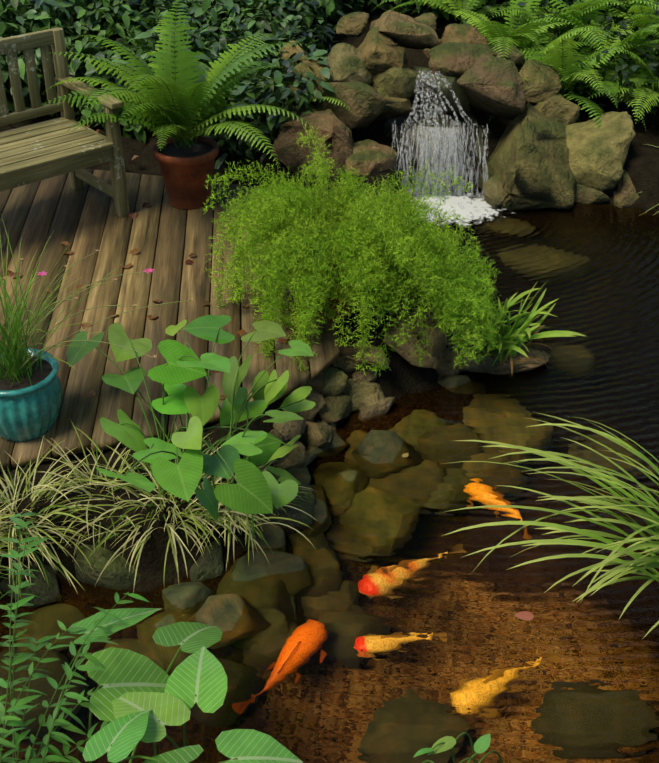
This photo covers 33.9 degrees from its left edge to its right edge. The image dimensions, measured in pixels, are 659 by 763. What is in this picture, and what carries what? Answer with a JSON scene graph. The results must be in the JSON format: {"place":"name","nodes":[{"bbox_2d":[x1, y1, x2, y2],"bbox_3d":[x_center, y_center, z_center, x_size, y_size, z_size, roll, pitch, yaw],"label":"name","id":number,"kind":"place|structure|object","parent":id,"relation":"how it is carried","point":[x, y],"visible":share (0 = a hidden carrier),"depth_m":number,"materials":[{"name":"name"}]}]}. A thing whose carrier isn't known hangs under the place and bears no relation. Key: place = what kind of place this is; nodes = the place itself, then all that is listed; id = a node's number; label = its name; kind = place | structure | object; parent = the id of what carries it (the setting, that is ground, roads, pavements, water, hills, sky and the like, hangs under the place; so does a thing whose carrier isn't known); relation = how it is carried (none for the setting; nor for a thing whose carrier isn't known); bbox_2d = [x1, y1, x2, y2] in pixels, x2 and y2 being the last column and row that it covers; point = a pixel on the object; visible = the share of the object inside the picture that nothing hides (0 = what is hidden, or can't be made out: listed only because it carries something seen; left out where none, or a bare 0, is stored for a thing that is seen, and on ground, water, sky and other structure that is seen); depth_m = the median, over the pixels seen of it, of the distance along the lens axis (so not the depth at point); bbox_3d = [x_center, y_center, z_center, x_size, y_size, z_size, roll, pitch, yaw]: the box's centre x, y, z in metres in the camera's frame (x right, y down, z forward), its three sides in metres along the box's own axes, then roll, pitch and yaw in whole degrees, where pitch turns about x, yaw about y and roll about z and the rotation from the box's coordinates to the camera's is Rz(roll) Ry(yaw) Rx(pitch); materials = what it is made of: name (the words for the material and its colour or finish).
{"place":"outdoors","nodes":[
{"label":"outdoors","id":0,"kind":"place"},
{"bbox_2d":[169,345,361,414],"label":"deck joists","id":1,"kind":"object","parent":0,"point":[316,384],"visible":0.08,"depth_m":4.79,"materials":[{"name":"brown wood"}]},
{"bbox_2d":[0,180,658,762],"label":"water","id":2,"kind":"structure","parent":0,"point":[386,626],"depth_m":3.97,"materials":[{"name":"brown liquid"}]},
{"bbox_2d":[410,184,513,226],"bbox_3d":[0.775,-1.097,6.791,1.000,0.030,0.800,1,33,1],"label":"water foam","id":3,"kind":"object","parent":2,"relation":"on","point":[481,209],"visible":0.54,"depth_m":6.76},
{"bbox_2d":[392,71,488,216],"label":"waterfall strands","id":4,"kind":"object","parent":3,"relation":"on","point":[455,175],"visible":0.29,"depth_m":6.87,"materials":[{"name":"liquid"}]},
{"bbox_2d":[447,279,584,371],"bbox_3d":[0.856,-0.262,5.227,0.641,0.463,0.672,-8,34,-13],"label":"strap leaf plant","id":5,"kind":"object","parent":2,"relation":"in","point":[521,335],"visible":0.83,"depth_m":5.20,"materials":[{"name":"green plant"}]},
{"bbox_2d":[0,0,658,591],"bbox_3d":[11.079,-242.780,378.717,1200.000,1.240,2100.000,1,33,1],"label":"ground","id":6,"kind":"structure","parent":0,"point":[400,376],"depth_m":5.02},
{"bbox_2d":[0,512,148,762],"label":"leafy plant","id":7,"kind":"object","parent":6,"relation":"on","point":[17,706],"visible":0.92,"depth_m":3.01,"materials":[{"name":"green plant"}]},
{"bbox_2d":[0,421,316,600],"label":"variegated grass","id":8,"kind":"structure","parent":6,"relation":"on","point":[242,517],"depth_m":3.97,"materials":[{"name":"green plant"}]},
{"bbox_2d":[0,169,339,470],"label":"deck","id":9,"kind":"structure","parent":6,"relation":"on","point":[86,220],"depth_m":5.27,"materials":[{"name":"brown wood"}]},
{"bbox_2d":[0,348,61,441],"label":"turquoise pot","id":10,"kind":"object","parent":9,"relation":"on","point":[30,413],"visible":0.75,"depth_m":4.14,"materials":[{"name":"ceramic"}]},
{"bbox_2d":[0,356,52,389],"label":"potting soil","id":11,"kind":"structure","parent":10,"relation":"on","point":[38,376],"depth_m":4.16,"materials":[{"name":"brown soil"}]},
{"bbox_2d":[0,219,189,385],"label":"ornamental grass","id":12,"kind":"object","parent":11,"relation":"on","point":[16,350],"depth_m":4.11,"materials":[{"name":"green plant"}]},
{"bbox_2d":[2,250,192,357],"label":"pot flowers","id":13,"kind":"object","parent":12,"relation":"attached to","point":[42,273],"visible":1,"depth_m":3.99,"materials":[{"name":"pink plant"}]},
{"bbox_2d":[0,27,129,217],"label":"bench","id":14,"kind":"object","parent":9,"relation":"on","point":[39,151],"visible":0.94,"depth_m":5.81,"materials":[{"name":"brown wood"}]},
{"bbox_2d":[152,136,218,209],"bbox_3d":[-0.800,-1.168,6.097,0.366,0.330,0.366,1,33,1],"label":"fern pot","id":15,"kind":"object","parent":9,"relation":"on","point":[184,179],"visible":0.77,"depth_m":5.99,"materials":[{"name":"ceramic"}]},
{"bbox_2d":[158,141,213,156],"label":"potting soil","id":16,"kind":"structure","parent":15,"relation":"on","point":[197,149],"depth_m":6.02,"materials":[{"name":"black soil"}]},
{"bbox_2d":[42,0,313,167],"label":"potted fern","id":17,"kind":"object","parent":16,"relation":"on","point":[181,100],"visible":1,"depth_m":5.79,"materials":[{"name":"green plant"}]},
{"bbox_2d":[4,124,533,619],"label":"fallen leaves","id":18,"kind":"object","parent":9,"relation":"on","point":[282,340],"visible":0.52,"depth_m":5.08,"materials":[{"name":"brown plant"}]},
{"bbox_2d":[283,248,362,321],"bbox_3d":[-0.016,-0.486,5.037,0.396,0.340,0.396,1,33,1],"label":"asparagus pot","id":19,"kind":"object","parent":9,"relation":"on","point":[331,306],"visible":0.15,"depth_m":4.97,"materials":[{"name":"ceramic"}]},
{"bbox_2d":[203,125,510,383],"bbox_3d":[0.116,-0.577,4.964,1.423,0.908,1.382,1,33,1],"label":"asparagus fern","id":20,"kind":"object","parent":19,"relation":"in","point":[358,232],"visible":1,"depth_m":4.77,"materials":[{"name":"green plant"}]},
{"bbox_2d":[45,325,502,762],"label":"leaf stalks","id":21,"kind":"object","parent":6,"relation":"on","point":[132,756],"visible":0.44,"depth_m":3.96,"materials":[{"name":"green plant"}]},
{"bbox_2d":[68,608,302,762],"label":"leaves","id":22,"kind":"object","parent":21,"relation":"on","point":[136,699],"visible":0.96,"depth_m":2.96,"materials":[{"name":"green plant"}]},
{"bbox_2d":[67,315,490,757],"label":"broad leaves","id":23,"kind":"object","parent":21,"relation":"on","point":[254,490],"visible":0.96,"depth_m":3.93,"materials":[{"name":"green plant"}]},
{"bbox_2d":[154,375,469,631],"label":"rocks","id":24,"kind":"object","parent":6,"relation":"on","point":[223,612],"visible":0.15,"depth_m":4.08,"materials":[{"name":"grey stone"}]},
{"bbox_2d":[0,298,549,607],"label":"pond edge rocks","id":25,"kind":"object","parent":24,"relation":"on","point":[364,395],"visible":0.5,"depth_m":4.79,"materials":[{"name":"grey stone"}]},
{"bbox_2d":[0,0,658,169],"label":"shrubs","id":26,"kind":"object","parent":6,"relation":"on","point":[220,25],"visible":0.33,"depth_m":7.24,"materials":[{"name":"green plant"}]},
{"bbox_2d":[217,0,658,128],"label":"ferns","id":27,"kind":"object","parent":26,"relation":"attached to","point":[528,42],"visible":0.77,"depth_m":7.37,"materials":[{"name":"green plant"}]},
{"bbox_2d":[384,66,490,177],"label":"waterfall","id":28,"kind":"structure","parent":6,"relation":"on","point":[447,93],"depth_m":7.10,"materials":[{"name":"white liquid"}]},
{"bbox_2d":[271,10,638,209],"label":"waterfall rocks","id":29,"kind":"object","parent":6,"relation":"on","point":[548,152],"visible":0.75,"depth_m":6.83,"materials":[{"name":"stone"}]},
{"bbox_2d":[443,22,658,636],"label":"arching grass","id":30,"kind":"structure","parent":6,"relation":"on","point":[651,563],"depth_m":3.53,"materials":[{"name":"green plant"}]},
{"bbox_2d":[400,124,473,198],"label":"waterfall water","id":31,"kind":"structure","parent":0,"point":[432,142],"depth_m":6.82,"materials":[{"name":"white liquid"}]}
]}

